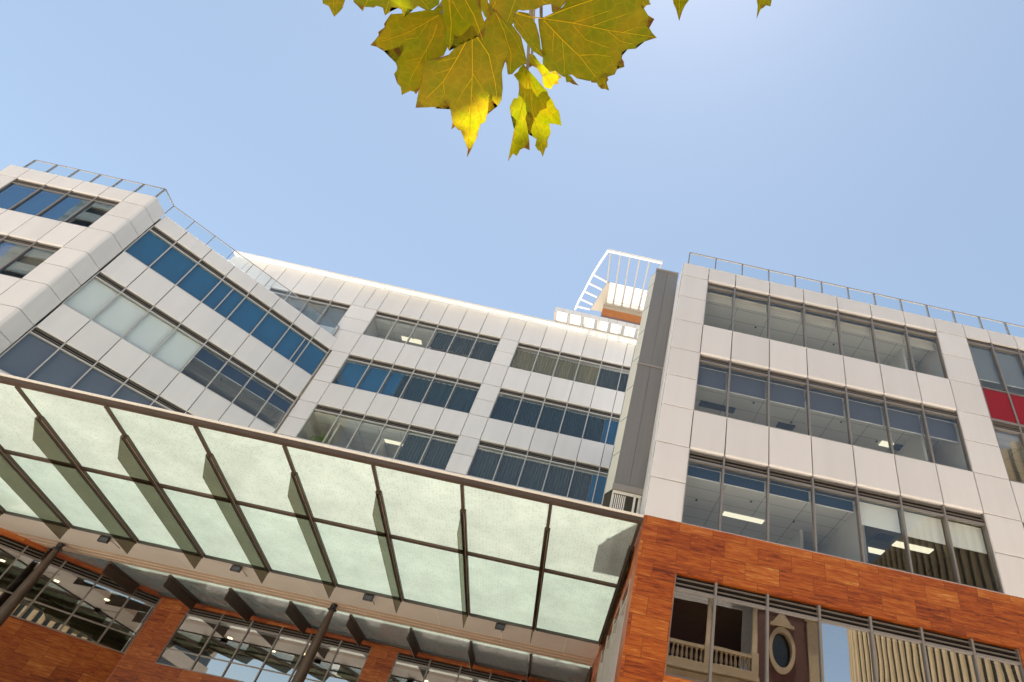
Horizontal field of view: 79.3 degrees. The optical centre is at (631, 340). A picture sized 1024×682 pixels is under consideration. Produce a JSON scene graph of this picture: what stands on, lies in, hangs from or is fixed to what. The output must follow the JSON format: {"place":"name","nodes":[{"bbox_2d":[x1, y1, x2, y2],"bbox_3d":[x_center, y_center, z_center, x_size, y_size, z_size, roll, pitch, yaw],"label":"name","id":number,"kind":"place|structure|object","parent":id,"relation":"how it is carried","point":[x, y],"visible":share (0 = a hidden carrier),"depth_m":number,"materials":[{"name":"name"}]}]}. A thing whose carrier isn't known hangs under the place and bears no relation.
{"place":"outdoors","nodes":[
{"label":"outdoors","id":0,"kind":"place"},
{"bbox_2d":[106,250,636,681],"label":"office building","id":1,"kind":"structure","parent":0,"point":[470,392],"depth_m":33.20,"materials":[{"name":"metal"}]},
{"bbox_2d":[155,608,371,681],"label":"window","id":2,"kind":"structure","parent":1,"relation":"in","point":[251,625],"depth_m":24.58,"materials":[{"name":"grey metal"}]},
{"bbox_2d":[269,287,349,327],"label":"window","id":3,"kind":"structure","parent":1,"relation":"in","point":[334,315],"depth_m":36.45,"materials":[{"name":"glass"}]},
{"bbox_2d":[310,432,331,443],"bbox_3d":[-16.297,5.671,30.937,1.228,2.158,1.038,13,-43,0],"label":"potted plant","id":4,"kind":"object","parent":1,"relation":"on","point":[316,439],"visible":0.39,"depth_m":31.35,"materials":[{"name":"green plant"}]},
{"bbox_2d":[296,404,459,469],"bbox_3d":[-13.032,5.038,31.280,7.700,2.154,0.355,13,-43,0],"label":"window","id":5,"kind":"structure","parent":1,"relation":"in","point":[414,448],"depth_m":31.54,"materials":[{"name":"glass"}]},
{"bbox_2d":[331,354,480,412],"bbox_3d":[-12.471,2.469,33.694,7.700,2.154,0.355,13,-43,0],"label":"window","id":6,"kind":"structure","parent":1,"relation":"in","point":[352,375],"depth_m":33.82,"materials":[{"name":"glass"}]},
{"bbox_2d":[363,311,499,362],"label":"window","id":7,"kind":"structure","parent":1,"relation":"in","point":[482,351],"depth_m":36.45,"materials":[{"name":"glass"}]},
{"bbox_2d":[387,653,526,681],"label":"window","id":8,"kind":"structure","parent":1,"relation":"in","point":[429,664],"depth_m":24.75,"materials":[{"name":"grey metal"}]},
{"bbox_2d":[466,440,608,504],"bbox_3d":[-4.803,6.866,31.313,7.000,2.154,0.355,13,-43,0],"label":"window","id":9,"kind":"structure","parent":1,"relation":"in","point":[568,483],"depth_m":31.43,"materials":[{"name":"glass"}]},
{"bbox_2d":[489,388,620,444],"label":"window","id":10,"kind":"structure","parent":1,"relation":"in","point":[574,424],"depth_m":33.88,"materials":[{"name":"glass"}]},
{"bbox_2d":[509,342,630,391],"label":"window","id":11,"kind":"structure","parent":1,"relation":"in","point":[545,365],"depth_m":36.37,"materials":[{"name":"glass"}]},
{"bbox_2d":[554,307,639,338],"bbox_3d":[-2.076,-0.366,39.531,6.592,2.340,1.060,13,-43,0],"label":"rooftop railing","id":12,"kind":"object","parent":1,"relation":"on","point":[601,324],"visible":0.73,"depth_m":39.93,"materials":[{"name":"white metal"}]},
{"bbox_2d":[574,249,662,329],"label":"rooftop pergola","id":13,"kind":"object","parent":1,"relation":"on","point":[606,304],"visible":0.81,"depth_m":46.88,"materials":[{"name":"white paint"},{"name":"orange brown wood"},{"name":"grey brown aluminium"}]},
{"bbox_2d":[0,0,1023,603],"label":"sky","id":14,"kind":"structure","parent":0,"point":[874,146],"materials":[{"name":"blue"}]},
{"bbox_2d":[589,263,1023,681],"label":"office building","id":15,"kind":"structure","parent":0,"point":[780,451],"depth_m":17.39,"materials":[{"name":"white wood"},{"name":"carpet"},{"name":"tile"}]},
{"bbox_2d":[596,581,629,681],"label":"window","id":16,"kind":"structure","parent":15,"relation":"in","point":[609,656],"depth_m":16.34,"materials":[{"name":"grey glass"}]},
{"bbox_2d":[703,281,947,378],"bbox_3d":[6.675,-0.336,21.181,8.470,2.264,0.299,13,-43,0],"label":"window","id":17,"kind":"structure","parent":15,"relation":"in","point":[875,334],"depth_m":21.69,"materials":[{"name":"grey metal"}]},
{"bbox_2d":[694,354,971,470],"bbox_3d":[6.112,2.244,18.756,8.470,2.294,0.299,13,-43,0],"label":"window","id":18,"kind":"structure","parent":15,"relation":"in","point":[708,378],"depth_m":19.21,"materials":[{"name":"grey glass"}]},
{"bbox_2d":[682,449,1003,593],"bbox_3d":[5.544,4.846,16.312,8.470,2.264,0.299,13,-43,0],"label":"window","id":19,"kind":"structure","parent":15,"relation":"in","point":[913,525],"depth_m":16.75,"materials":[{"name":"grey metal"}]},
{"bbox_2d":[665,573,1023,681],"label":"window","id":20,"kind":"structure","parent":15,"relation":"in","point":[718,633],"depth_m":14.03,"materials":[{"name":"grey metal"}]},
{"bbox_2d":[688,252,1023,334],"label":"roof railing","id":21,"kind":"object","parent":15,"relation":"on","point":[928,314],"visible":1,"depth_m":22.81,"materials":[{"name":"grey metal"}]},
{"bbox_2d":[966,337,1023,396],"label":"window","id":22,"kind":"structure","parent":15,"relation":"in","point":[1007,367],"depth_m":21.37,"materials":[{"name":"grey glass"}]},
{"bbox_2d":[991,420,1023,483],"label":"window","id":23,"kind":"structure","parent":15,"relation":"in","point":[1002,439],"depth_m":19.19,"materials":[{"name":"grey glass"}]},
{"label":"ground","id":24,"kind":"structure","parent":0,"visible":0},
{"bbox_2d":[0,165,336,681],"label":"office building","id":25,"kind":"structure","parent":24,"relation":"on","point":[121,294],"depth_m":27.07,"materials":[{"name":"white cladding panels"},{"name":"glass"},{"name":"metal"}]},
{"bbox_2d":[0,235,60,278],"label":"window","id":26,"kind":"structure","parent":25,"relation":"in","point":[9,254],"depth_m":25.81,"materials":[{"name":"glass"}]},
{"bbox_2d":[0,178,118,226],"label":"window","id":27,"kind":"structure","parent":25,"relation":"in","point":[14,198],"depth_m":28.03,"materials":[{"name":"blue glass"}]},
{"bbox_2d":[0,536,160,653],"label":"window","id":28,"kind":"structure","parent":25,"relation":"in","point":[5,543],"depth_m":22.95,"materials":[{"name":"grey metal"}]},
{"bbox_2d":[0,326,190,414],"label":"window","id":29,"kind":"structure","parent":25,"relation":"in","point":[27,357],"depth_m":24.97,"materials":[{"name":"glass"}]},
{"bbox_2d":[63,272,297,428],"bbox_3d":[-20.904,0.723,28.739,0.239,2.094,9.920,-23,-53,32],"label":"window","id":30,"kind":"structure","parent":25,"relation":"in","point":[118,316],"depth_m":27.93,"materials":[{"name":"glass"}]},
{"bbox_2d":[24,160,338,335],"bbox_3d":[-22.244,-5.242,31.089,15.659,0.962,3.295,34,-47,-22],"label":"roof railing","id":31,"kind":"object","parent":25,"relation":"on","point":[94,179],"visible":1,"depth_m":29.58,"materials":[{"name":"grey metal"}]},
{"bbox_2d":[124,226,329,375],"bbox_3d":[-20.327,-1.814,31.095,0.173,2.014,9.920,-23,-53,32],"label":"window","id":32,"kind":"structure","parent":25,"relation":"in","point":[148,249],"depth_m":30.84,"materials":[{"name":"glass"}]},
{"bbox_2d":[0,373,643,681],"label":"glass canopy","id":33,"kind":"object","parent":24,"relation":"on","point":[188,510],"visible":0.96,"depth_m":18.18,"materials":[{"name":"glass"}]},
{"bbox_2d":[97,535,119,548],"bbox_3d":[-18.078,7.072,20.954,0.317,0.206,1.043,13,-43,0],"label":"floodlight","id":34,"kind":"object","parent":33,"relation":"attached to","point":[103,539],"visible":1,"depth_m":20.58,"materials":[{"name":"black metal"}]},
{"bbox_2d":[230,565,246,575],"bbox_3d":[-13.578,8.072,20.972,0.317,0.206,1.043,13,-43,0],"label":"floodlight","id":35,"kind":"object","parent":33,"relation":"attached to","point":[236,568],"visible":1,"depth_m":20.59,"materials":[{"name":"black metal"}]},
{"bbox_2d":[362,594,374,604],"bbox_3d":[-9.078,9.071,20.990,0.317,0.206,1.043,13,-43,0],"label":"floodlight","id":36,"kind":"object","parent":33,"relation":"attached to","point":[368,597],"visible":1,"depth_m":20.61,"materials":[{"name":"black metal"}]},
{"bbox_2d":[495,622,504,632],"bbox_3d":[-4.577,10.070,21.007,0.317,0.206,1.043,13,-43,0],"label":"floodlight","id":37,"kind":"object","parent":33,"relation":"attached to","point":[499,626],"visible":1,"depth_m":20.62,"materials":[{"name":"black metal"}]},
{"label":"road","id":38,"kind":"structure","parent":0,"visible":0},
{"bbox_2d":[323,0,771,160],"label":"plane tree","id":39,"kind":"object","parent":38,"relation":"on","point":[593,41],"visible":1,"depth_m":0.88,"materials":[{"name":"yellow plant"}]}
]}

